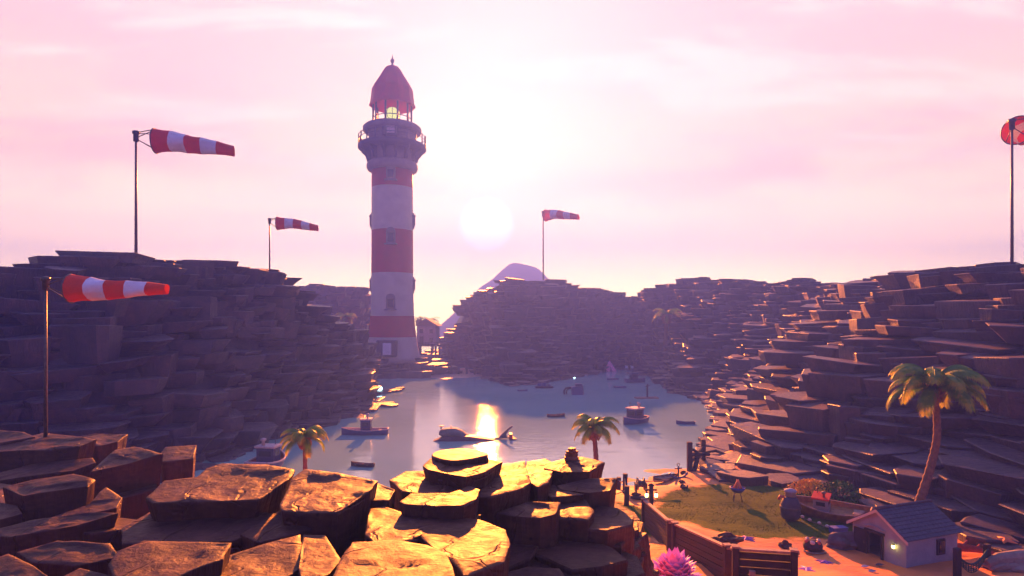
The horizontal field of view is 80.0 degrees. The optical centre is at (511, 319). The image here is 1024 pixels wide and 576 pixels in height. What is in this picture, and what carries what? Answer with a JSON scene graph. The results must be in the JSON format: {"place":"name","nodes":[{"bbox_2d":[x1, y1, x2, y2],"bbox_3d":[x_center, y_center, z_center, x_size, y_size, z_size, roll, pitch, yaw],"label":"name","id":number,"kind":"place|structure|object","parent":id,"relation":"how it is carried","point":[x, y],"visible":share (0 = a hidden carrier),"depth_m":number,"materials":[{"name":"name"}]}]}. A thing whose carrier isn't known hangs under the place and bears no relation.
{"place":"outdoors","nodes":[
{"label":"outdoors","id":0,"kind":"place"},
{"bbox_2d":[0,250,384,482],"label":"cliff","id":1,"kind":"structure","parent":0,"point":[216,361],"depth_m":83.17,"materials":[{"name":"stone"}]},
{"bbox_2d":[132,128,234,252],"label":"windsock","id":2,"kind":"object","parent":1,"relation":"on","point":[161,141],"visible":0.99,"depth_m":87.90,"materials":[{"name":"fabric"}]},
{"bbox_2d":[268,217,318,268],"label":"windsock","id":3,"kind":"object","parent":1,"relation":"on","point":[283,223],"visible":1,"depth_m":115.87,"materials":[{"name":"fabric"}]},
{"bbox_2d":[0,483,659,575],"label":"rock ledge","id":4,"kind":"object","parent":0,"point":[618,545],"visible":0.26,"depth_m":18.23,"materials":[{"name":"stone"}]},
{"bbox_2d":[0,503,21,527],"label":"rock slab","id":5,"kind":"object","parent":4,"relation":"on","point":[10,514],"visible":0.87,"depth_m":19.61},
{"bbox_2d":[0,430,34,444],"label":"rock slab","id":6,"kind":"object","parent":4,"relation":"on","point":[8,437],"visible":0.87,"depth_m":29.18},
{"bbox_2d":[0,554,46,575],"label":"rock slab","id":7,"kind":"object","parent":4,"relation":"on","point":[10,565],"visible":1,"depth_m":14.58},
{"bbox_2d":[0,458,95,484],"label":"rock slab","id":8,"kind":"object","parent":4,"relation":"on","point":[84,467],"visible":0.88,"depth_m":26.90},
{"bbox_2d":[0,433,96,471],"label":"rock slab","id":9,"kind":"object","parent":4,"relation":"on","point":[38,448],"visible":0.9,"depth_m":28.07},
{"bbox_2d":[40,274,169,436],"bbox_3d":[-19.818,1.961,29.563,5.845,8.399,1.420,0,0,0],"label":"windsock","id":10,"kind":"object","parent":9,"relation":"on","point":[75,288],"visible":0.99,"depth_m":29.37,"materials":[{"name":"fabric"}]},
{"bbox_2d":[3,474,95,521],"bbox_3d":[-16.032,6.747,21.146,2.780,2.484,1.480,0,0,-24],"label":"rock slab","id":11,"kind":"object","parent":4,"relation":"on","point":[49,497],"visible":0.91,"depth_m":20.77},
{"bbox_2d":[0,512,117,556],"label":"rock slab","id":12,"kind":"object","parent":4,"relation":"on","point":[15,538],"visible":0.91,"depth_m":18.67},
{"bbox_2d":[16,541,115,575],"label":"rock slab","id":13,"kind":"object","parent":4,"relation":"on","point":[59,558],"visible":0.95,"depth_m":15.76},
{"bbox_2d":[65,568,108,575],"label":"rock slab","id":14,"kind":"object","parent":4,"relation":"on","point":[81,572],"visible":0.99,"depth_m":14.18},
{"bbox_2d":[54,487,121,521],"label":"rock slab","id":15,"kind":"object","parent":4,"relation":"on","point":[106,500],"visible":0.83,"depth_m":20.47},
{"bbox_2d":[79,434,127,466],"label":"rock slab","id":16,"kind":"object","parent":4,"relation":"on","point":[106,445],"visible":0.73,"depth_m":30.32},
{"bbox_2d":[90,447,162,497],"bbox_3d":[-16.345,7.101,25.362,2.105,3.253,2.593,0,0,37],"label":"rock slab","id":17,"kind":"object","parent":4,"relation":"on","point":[117,471],"visible":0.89,"depth_m":24.96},
{"bbox_2d":[108,541,231,575],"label":"rock slab","id":18,"kind":"object","parent":4,"relation":"on","point":[156,558],"visible":0.99,"depth_m":12.47,"materials":[{"name":"stone"}]},
{"bbox_2d":[161,445,196,481],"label":"rock slab","id":19,"kind":"object","parent":4,"relation":"on","point":[178,462],"visible":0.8,"depth_m":26.40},
{"bbox_2d":[121,512,274,554],"bbox_3d":[-8.103,6.287,15.706,3.728,2.262,2.137,0,0,0],"label":"rock slab","id":20,"kind":"object","parent":4,"relation":"on","point":[146,527],"visible":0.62,"depth_m":15.46,"materials":[{"name":"stone"}]},
{"bbox_2d":[145,463,294,521],"bbox_3d":[-8.177,5.199,17.370,3.511,1.645,2.976,0,0,0],"label":"rock slab","id":21,"kind":"object","parent":4,"relation":"on","point":[234,491],"visible":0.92,"depth_m":16.64,"materials":[{"name":"stone"}]},
{"bbox_2d":[220,535,301,575],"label":"rock slab","id":22,"kind":"object","parent":4,"relation":"on","point":[281,557],"visible":0.9,"depth_m":13.16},
{"bbox_2d":[240,511,311,549],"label":"rock slab","id":23,"kind":"object","parent":4,"relation":"on","point":[272,528],"visible":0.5,"depth_m":15.20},
{"bbox_2d":[299,535,339,575],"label":"rock slab","id":24,"kind":"object","parent":4,"relation":"on","point":[319,556],"visible":1,"depth_m":12.98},
{"bbox_2d":[280,469,377,558],"bbox_3d":[-5.120,5.472,16.905,2.554,2.000,3.254,0,0,0],"label":"rock slab","id":25,"kind":"object","parent":4,"relation":"on","point":[334,507],"visible":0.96,"depth_m":16.18,"materials":[{"name":"stone"}]},
{"bbox_2d":[371,484,394,508],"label":"rock slab","id":26,"kind":"object","parent":4,"relation":"on","point":[385,496],"visible":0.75,"depth_m":17.68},
{"bbox_2d":[333,540,454,575],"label":"rock slab","id":27,"kind":"object","parent":4,"relation":"on","point":[388,558],"visible":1,"depth_m":11.88,"materials":[{"name":"stone"}]},
{"bbox_2d":[365,507,422,543],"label":"rock slab","id":28,"kind":"object","parent":4,"relation":"on","point":[385,523],"visible":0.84,"depth_m":14.89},
{"bbox_2d":[389,470,457,511],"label":"rock slab","id":29,"kind":"object","parent":4,"relation":"on","point":[405,484],"visible":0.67,"depth_m":18.75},
{"bbox_2d":[399,486,479,518],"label":"rock slab","id":30,"kind":"object","parent":4,"relation":"on","point":[463,503],"visible":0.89,"depth_m":15.96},
{"bbox_2d":[408,517,510,575],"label":"rock slab","id":31,"kind":"object","parent":4,"relation":"on","point":[471,547],"visible":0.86,"depth_m":13.96,"materials":[{"name":"stone"}]},
{"bbox_2d":[423,448,502,514],"bbox_3d":[-1.651,5.344,19.984,2.704,1.706,3.498,0,0,-40],"label":"rock slab","id":32,"kind":"object","parent":4,"relation":"on","point":[459,468],"visible":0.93,"depth_m":19.38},
{"bbox_2d":[479,461,530,525],"bbox_3d":[-0.178,6.089,20.373,1.593,2.017,5.556,0,0,0],"label":"rock slab","id":33,"kind":"object","parent":4,"relation":"on","point":[509,486],"visible":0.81,"depth_m":18.65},
{"bbox_2d":[496,502,560,548],"bbox_3d":[0.501,7.189,17.950,1.947,3.416,1.102,0,0,0],"label":"rock slab","id":34,"kind":"object","parent":4,"relation":"on","point":[532,523],"visible":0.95,"depth_m":17.58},
{"bbox_2d":[508,566,563,575],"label":"rock slab","id":35,"kind":"object","parent":4,"relation":"on","point":[530,571],"visible":0.94,"depth_m":15.82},
{"bbox_2d":[526,459,552,501],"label":"rock slab","id":36,"kind":"object","parent":4,"relation":"on","point":[540,477],"visible":0.7,"depth_m":20.59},
{"bbox_2d":[548,484,583,503],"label":"rock slab","id":37,"kind":"object","parent":4,"relation":"on","point":[555,494],"visible":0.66,"depth_m":20.12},
{"bbox_2d":[544,457,604,486],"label":"rock slab","id":38,"kind":"object","parent":4,"relation":"on","point":[570,471],"visible":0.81,"depth_m":22.25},
{"bbox_2d":[564,447,578,460],"bbox_3d":[2.285,5.152,23.447,0.635,0.479,0.474,0,0,-15],"label":"stone pile","id":39,"kind":"object","parent":38,"relation":"on","point":[571,453],"visible":1,"depth_m":23.32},
{"bbox_2d":[558,499,594,542],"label":"rock slab","id":40,"kind":"object","parent":4,"relation":"on","point":[576,520],"visible":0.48,"depth_m":18.26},
{"bbox_2d":[557,478,617,508],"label":"rock slab","id":41,"kind":"object","parent":4,"relation":"on","point":[598,491],"visible":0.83,"depth_m":20.85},
{"bbox_2d":[594,505,619,517],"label":"rock slab","id":42,"kind":"object","parent":4,"relation":"on","point":[604,511],"visible":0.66,"depth_m":20.00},
{"bbox_2d":[300,284,370,332],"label":"back cliff","id":43,"kind":"structure","parent":0,"point":[351,299],"depth_m":242.88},
{"bbox_2d":[377,355,462,378],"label":"island","id":44,"kind":"structure","parent":0,"point":[425,366],"depth_m":194.96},
{"bbox_2d":[336,312,355,323],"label":"palm tree","id":45,"kind":"object","parent":44,"relation":"on","point":[347,318],"visible":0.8,"depth_m":204.39,"materials":[{"name":"green plant"}]},
{"bbox_2d":[358,54,425,363],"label":"lighthouse","id":46,"kind":"object","parent":44,"relation":"on","point":[391,148],"visible":0.97,"depth_m":198.86,"materials":[{"name":"white paint"}]},
{"bbox_2d":[383,343,390,354],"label":"doorway","id":47,"kind":"structure","parent":46,"relation":"in","point":[386,346],"depth_m":194.55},
{"bbox_2d":[382,125,397,135],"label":"window","id":48,"kind":"structure","parent":46,"relation":"in","point":[393,128],"depth_m":196.51,"materials":[{"name":"glass"}]},
{"bbox_2d":[384,166,396,180],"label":"window","id":49,"kind":"structure","parent":46,"relation":"in","point":[390,170],"depth_m":197.71,"materials":[{"name":"grey glass"}]},
{"bbox_2d":[384,227,396,244],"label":"window","id":50,"kind":"structure","parent":46,"relation":"in","point":[390,231],"depth_m":197.71,"materials":[{"name":"grey glass"}]},
{"bbox_2d":[384,293,396,309],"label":"window","id":51,"kind":"structure","parent":46,"relation":"in","point":[390,298],"depth_m":197.57,"materials":[{"name":"grey glass"}]},
{"bbox_2d":[412,213,415,229],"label":"bay window","id":52,"kind":"structure","parent":46,"relation":"in","point":[413,215],"depth_m":204.44,"materials":[{"name":"grey stone"}]},
{"bbox_2d":[160,332,712,487],"bbox_3d":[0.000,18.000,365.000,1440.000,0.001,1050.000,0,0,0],"label":"water","id":53,"kind":"structure","parent":0,"point":[419,414],"depth_m":103.17,"materials":[{"name":"liquid"}]},
{"bbox_2d":[244,436,285,466],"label":"fishing boat","id":54,"kind":"object","parent":53,"relation":"on","point":[270,454],"visible":0.77,"depth_m":73.21,"materials":[{"name":"white paint"}]},
{"bbox_2d":[351,461,374,466],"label":"rowing boat","id":55,"kind":"object","parent":53,"relation":"on","point":[357,464],"visible":1,"depth_m":74.79,"materials":[{"name":"brown wood"}]},
{"bbox_2d":[341,412,388,434],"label":"fishing boat","id":56,"kind":"object","parent":53,"relation":"on","point":[365,428],"visible":0.97,"depth_m":95.32,"materials":[{"name":"blue paint"}]},
{"bbox_2d":[377,387,404,406],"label":"shore reef","id":57,"kind":"object","parent":53,"relation":"in","point":[390,403],"visible":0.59,"depth_m":148.40},
{"bbox_2d":[422,346,455,365],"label":"shore rocks","id":58,"kind":"object","parent":53,"relation":"in","point":[445,356],"visible":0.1,"depth_m":257.46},
{"bbox_2d":[414,316,426,353],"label":"palm tree","id":59,"kind":"object","parent":58,"relation":"on","point":[417,320],"visible":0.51,"depth_m":255.41,"materials":[{"name":"green plant"}]},
{"bbox_2d":[415,318,442,358],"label":"stilt house","id":60,"kind":"structure","parent":58,"relation":"on","point":[428,331],"depth_m":245.48,"materials":[{"name":"brown wood"}]},
{"bbox_2d":[419,336,422,344],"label":"door","id":61,"kind":"structure","parent":60,"relation":"in","point":[420,337],"depth_m":245.61,"materials":[{"name":"brown wood"}]},
{"bbox_2d":[442,366,475,374],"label":"pier","id":62,"kind":"structure","parent":53,"relation":"in","point":[466,368],"depth_m":198.93,"materials":[{"name":"brown wood"}]},
{"bbox_2d":[433,426,515,440],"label":"plane wreck","id":63,"kind":"object","parent":53,"relation":"on","point":[451,434],"visible":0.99,"depth_m":90.91,"materials":[{"name":"metal"}]},
{"bbox_2d":[535,383,552,387],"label":"cargo barge","id":64,"kind":"object","parent":53,"relation":"on","point":[543,385],"visible":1,"depth_m":160.99,"materials":[{"name":"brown wood"}]},
{"bbox_2d":[547,413,564,416],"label":"rowing boat","id":65,"kind":"object","parent":53,"relation":"on","point":[557,415],"visible":1,"depth_m":113.21,"materials":[{"name":"brown wood"}]},
{"bbox_2d":[563,383,583,394],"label":"wreck","id":66,"kind":"object","parent":53,"relation":"on","point":[577,389],"visible":0.94,"depth_m":146.66,"materials":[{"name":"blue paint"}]},
{"bbox_2d":[624,369,644,382],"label":"fishing boat","id":67,"kind":"object","parent":53,"relation":"on","point":[634,378],"visible":0.96,"depth_m":175.15,"materials":[{"name":"grey paint"}]},
{"bbox_2d":[623,402,649,424],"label":"fishing boat","id":68,"kind":"object","parent":53,"relation":"on","point":[635,415],"visible":0.99,"depth_m":105.63,"materials":[{"name":"blue paint"}]},
{"bbox_2d":[634,384,658,398],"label":"boat","id":69,"kind":"object","parent":53,"relation":"on","point":[651,397],"visible":1,"depth_m":139.49,"materials":[{"name":"brown wood"}]},
{"bbox_2d":[676,420,694,423],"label":"rowing boat","id":70,"kind":"object","parent":53,"relation":"on","point":[685,422],"visible":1,"depth_m":105.40,"materials":[{"name":"blue paint"}]},
{"bbox_2d":[430,368,481,378],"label":"sand spit","id":71,"kind":"structure","parent":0,"point":[460,375],"depth_m":195.23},
{"bbox_2d":[440,263,547,334],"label":"mountain","id":72,"kind":"structure","parent":0,"point":[522,271],"depth_m":783.36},
{"bbox_2d":[0,0,1023,331],"label":"sky","id":73,"kind":"structure","parent":0,"point":[770,141],"materials":[{"name":"pink"}]},
{"bbox_2d":[439,262,1023,552],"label":"cliff","id":74,"kind":"structure","parent":0,"point":[788,382],"depth_m":79.03,"materials":[{"name":"stone"}]},
{"bbox_2d":[541,209,579,279],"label":"windsock","id":75,"kind":"object","parent":74,"relation":"on","point":[547,215],"visible":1,"depth_m":238.62,"materials":[{"name":"fabric"}]},
{"bbox_2d":[606,359,615,371],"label":"tent","id":76,"kind":"object","parent":74,"relation":"on","point":[610,368],"visible":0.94,"depth_m":212.81,"materials":[{"name":"fabric"}]},
{"bbox_2d":[652,308,682,356],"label":"palm tree","id":77,"kind":"object","parent":74,"relation":"on","point":[666,317],"visible":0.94,"depth_m":195.44,"materials":[{"name":"green plant"}]},
{"bbox_2d":[991,536,1017,543],"bbox_3d":[35.602,15.790,44.016,1.538,0.223,1.617,0,0,-11],"label":"starfish","id":78,"kind":"object","parent":74,"relation":"on","point":[1003,539],"visible":1,"depth_m":43.90},
{"bbox_2d":[1000,115,1023,264],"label":"windsock","id":79,"kind":"object","parent":74,"relation":"on","point":[1012,132],"visible":0.98,"depth_m":76.03,"materials":[{"name":"fabric"}]},
{"bbox_2d":[615,450,1023,575],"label":"ground","id":80,"kind":"structure","parent":0,"point":[848,563],"depth_m":49.55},
{"bbox_2d":[280,425,328,469],"bbox_3d":[-15.678,12.794,46.022,3.604,9.418,3.484,0,0,0],"label":"palm tree","id":81,"kind":"object","parent":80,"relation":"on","point":[302,437],"visible":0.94,"depth_m":45.42,"materials":[{"name":"green plant"}]},
{"bbox_2d":[571,414,618,459],"bbox_3d":[7.931,13.309,58.073,4.573,8.465,4.946,0,0,0],"label":"palm tree","id":82,"kind":"object","parent":80,"relation":"on","point":[593,430],"visible":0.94,"depth_m":57.27,"materials":[{"name":"green plant"}]},
{"bbox_2d":[616,473,629,505],"bbox_3d":[10.499,16.647,58.819,2.324,2.942,10.202,0,0,18],"label":"rope rail","id":83,"kind":"object","parent":80,"relation":"on","point":[626,488],"visible":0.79,"depth_m":59.69,"materials":[{"name":"brown wood"}]},
{"bbox_2d":[630,496,648,499],"bbox_3d":[12.220,16.902,57.882,1.964,0.400,0.534,0,0,7],"label":"driftwood","id":84,"kind":"object","parent":80,"relation":"on","point":[636,497],"visible":0.59,"depth_m":57.83,"materials":[{"name":"brown wood"}]},
{"bbox_2d":[634,477,668,491],"bbox_3d":[13.893,16.272,60.414,3.410,1.395,1.240,0,0,0],"label":"winch","id":85,"kind":"object","parent":80,"relation":"on","point":[638,483],"visible":0.91,"depth_m":60.21,"materials":[{"name":"metal"}]},
{"bbox_2d":[645,483,657,504],"bbox_3d":[12.410,15.765,54.420,1.220,2.450,0.600,0,0,0],"label":"lantern post","id":86,"kind":"object","parent":80,"relation":"on","point":[649,495],"visible":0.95,"depth_m":54.25,"materials":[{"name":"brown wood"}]},
{"bbox_2d":[641,498,673,551],"bbox_3d":[9.711,13.965,41.250,0.400,3.352,7.700,0,0,0],"label":"fence panel","id":87,"kind":"object","parent":80,"relation":"on","point":[656,522],"visible":0.8,"depth_m":40.90,"materials":[{"name":"brown wood"}]},
{"bbox_2d":[653,473,677,481],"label":"rowing boat","id":88,"kind":"object","parent":80,"relation":"on","point":[664,477],"visible":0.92,"depth_m":67.45,"materials":[{"name":"brown wood"}]},
{"bbox_2d":[652,547,702,575],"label":"coral","id":89,"kind":"object","parent":80,"relation":"on","point":[675,562],"visible":0.96,"depth_m":28.24},
{"bbox_2d":[668,463,687,478],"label":"anchor","id":90,"kind":"object","parent":80,"relation":"on","point":[678,477],"visible":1,"depth_m":67.08,"materials":[{"name":"metal"}]},
{"bbox_2d":[687,439,709,471],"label":"dock ruin","id":91,"kind":"object","parent":80,"relation":"on","point":[692,461],"visible":0.73,"depth_m":70.04,"materials":[{"name":"brown wood"}]},
{"bbox_2d":[671,521,731,575],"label":"fence panel","id":92,"kind":"object","parent":80,"relation":"on","point":[713,556],"visible":0.8,"depth_m":32.34,"materials":[{"name":"brown wood"}]},
{"bbox_2d":[706,449,724,453],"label":"driftwood","id":93,"kind":"object","parent":80,"relation":"on","point":[715,450],"visible":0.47,"depth_m":77.88,"materials":[{"name":"brown wood"}]},
{"bbox_2d":[710,531,743,543],"bbox_3d":[15.419,15.687,43.840,2.376,0.882,1.293,0,0,0],"label":"boulder","id":94,"kind":"object","parent":80,"relation":"on","point":[726,537],"visible":0.74,"depth_m":43.59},
{"bbox_2d":[729,479,745,501],"bbox_3d":[20.963,15.824,56.718,1.425,2.048,1.403,0,0,0],"label":"fire bowl","id":95,"kind":"object","parent":80,"relation":"on","point":[735,488],"visible":1,"depth_m":56.49,"materials":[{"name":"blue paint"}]},
{"bbox_2d":[627,484,852,538],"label":"grass","id":96,"kind":"structure","parent":80,"relation":"on","point":[740,509],"depth_m":53.53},
{"bbox_2d":[743,535,754,541],"bbox_3d":[17.461,16.152,45.312,1.357,0.195,1.427,0,0,-17],"label":"starfish","id":97,"kind":"object","parent":80,"relation":"on","point":[747,538],"visible":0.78,"depth_m":45.17},
{"bbox_2d":[730,544,799,575],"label":"fence panel","id":98,"kind":"object","parent":80,"relation":"on","point":[763,562],"visible":1,"depth_m":27.54,"materials":[{"name":"brown wood"}]},
{"bbox_2d":[778,540,791,548],"bbox_3d":[19.789,16.192,44.018,0.985,0.648,0.866,0,0,-14],"label":"boulder","id":99,"kind":"object","parent":80,"relation":"on","point":[784,544],"visible":0.96,"depth_m":43.90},
{"bbox_2d":[777,488,800,521],"bbox_3d":[23.236,15.367,50.945,1.659,2.650,1.659,0,0,-45],"label":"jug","id":100,"kind":"object","parent":80,"relation":"on","point":[790,507],"visible":1,"depth_m":50.47,"materials":[{"name":"ceramic"}]},
{"bbox_2d":[783,478,829,496],"bbox_3d":[28.391,15.912,57.399,4.446,2.024,4.291,0,0,0],"label":"bush","id":101,"kind":"object","parent":80,"relation":"on","point":[808,483],"visible":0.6,"depth_m":57.49,"materials":[{"name":"orange plant"}]},
{"bbox_2d":[798,566,815,571],"bbox_3d":[18.865,15.860,39.038,1.085,0.153,1.141,0,0,-29],"label":"starfish","id":102,"kind":"object","parent":80,"relation":"on","point":[806,568],"visible":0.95,"depth_m":38.95},
{"bbox_2d":[800,515,828,527],"bbox_3d":[24.886,16.557,50.680,0.830,0.300,4.544,0,0,-16],"label":"float line","id":103,"kind":"object","parent":80,"relation":"on","point":[818,522],"visible":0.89,"depth_m":49.95,"materials":[{"name":"plastic"}]},
{"bbox_2d":[803,537,826,553],"bbox_3d":[21.400,15.966,43.347,1.615,0.854,1.453,0,0,0],"label":"lobster pot","id":104,"kind":"object","parent":80,"relation":"on","point":[812,545],"visible":1,"depth_m":42.99,"materials":[{"name":"brown wood"}]},
{"bbox_2d":[816,559,832,564],"bbox_3d":[21.041,16.225,41.044,1.332,0.181,1.266,0,0,33],"label":"starfish","id":105,"kind":"object","parent":80,"relation":"on","point":[823,561],"visible":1,"depth_m":40.90},
{"bbox_2d":[796,487,872,523],"bbox_3d":[26.604,15.489,51.318,6.298,2.530,2.424,0,13,37],"label":"fishing boat","id":106,"kind":"object","parent":80,"relation":"on","point":[819,505],"visible":0.88,"depth_m":51.16,"materials":[{"name":"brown wood"}]},
{"bbox_2d":[813,479,860,504],"bbox_3d":[30.359,15.861,56.302,4.614,2.057,4.217,0,0,0],"label":"bush","id":107,"kind":"object","parent":80,"relation":"on","point":[833,485],"visible":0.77,"depth_m":55.91,"materials":[{"name":"green plant"}]},
{"bbox_2d":[829,525,847,532],"bbox_3d":[25.577,16.438,47.832,1.260,0.475,0.660,0,0,-8],"label":"fish crate","id":108,"kind":"object","parent":80,"relation":"on","point":[838,528],"visible":0.81,"depth_m":47.60,"materials":[{"name":"blue paint"}]},
{"bbox_2d":[825,531,857,550],"bbox_3d":[23.953,16.149,44.276,2.733,1.668,1.704,0,0,0],"label":"boulder","id":109,"kind":"object","parent":80,"relation":"on","point":[843,541],"visible":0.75,"depth_m":43.91,"materials":[{"name":"stone"}]},
{"bbox_2d":[846,499,963,567],"bbox_3d":[27.682,14.990,43.157,5.480,4.120,4.700,0,0,-20],"label":"hut","id":110,"kind":"object","parent":80,"relation":"on","point":[913,533],"visible":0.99,"depth_m":41.81,"materials":[{"name":"white paint"}]},
{"bbox_2d":[854,526,864,552],"bbox_3d":[24.819,15.670,43.498,0.174,1.720,0.951,0,0,-20],"label":"door","id":111,"kind":"structure","parent":110,"relation":"in","point":[859,533],"depth_m":43.52,"materials":[{"name":"brown wood"}]},
{"bbox_2d":[936,538,945,554],"bbox_3d":[29.128,15.400,41.440,0.750,1.050,0.180,0,0,-20],"label":"window","id":112,"kind":"structure","parent":110,"relation":"in","point":[940,543],"depth_m":41.35,"materials":[{"name":"grey wood"}]},
{"bbox_2d":[886,363,991,500],"bbox_3d":[35.225,10.208,50.817,7.351,12.978,7.465,0,0,0],"label":"palm tree","id":113,"kind":"object","parent":80,"relation":"on","point":[933,384],"visible":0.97,"depth_m":50.19,"materials":[{"name":"green plant"}]},
{"bbox_2d":[953,543,990,575],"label":"net fence","id":114,"kind":"object","parent":80,"relation":"on","point":[958,564],"visible":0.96,"depth_m":39.04,"materials":[{"name":"brown wood"}]},
{"bbox_2d":[957,540,994,553],"bbox_3d":[32.184,15.991,42.996,3.075,0.775,0.789,0,0,0],"label":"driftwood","id":115,"kind":"object","parent":80,"relation":"on","point":[965,547],"visible":0.69,"depth_m":42.73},
{"bbox_2d":[982,559,1023,572],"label":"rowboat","id":116,"kind":"object","parent":80,"relation":"on","point":[998,567],"visible":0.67,"depth_m":39.78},
{"bbox_2d":[984,550,1023,570],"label":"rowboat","id":117,"kind":"object","parent":80,"relation":"on","point":[994,559],"visible":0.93,"depth_m":40.02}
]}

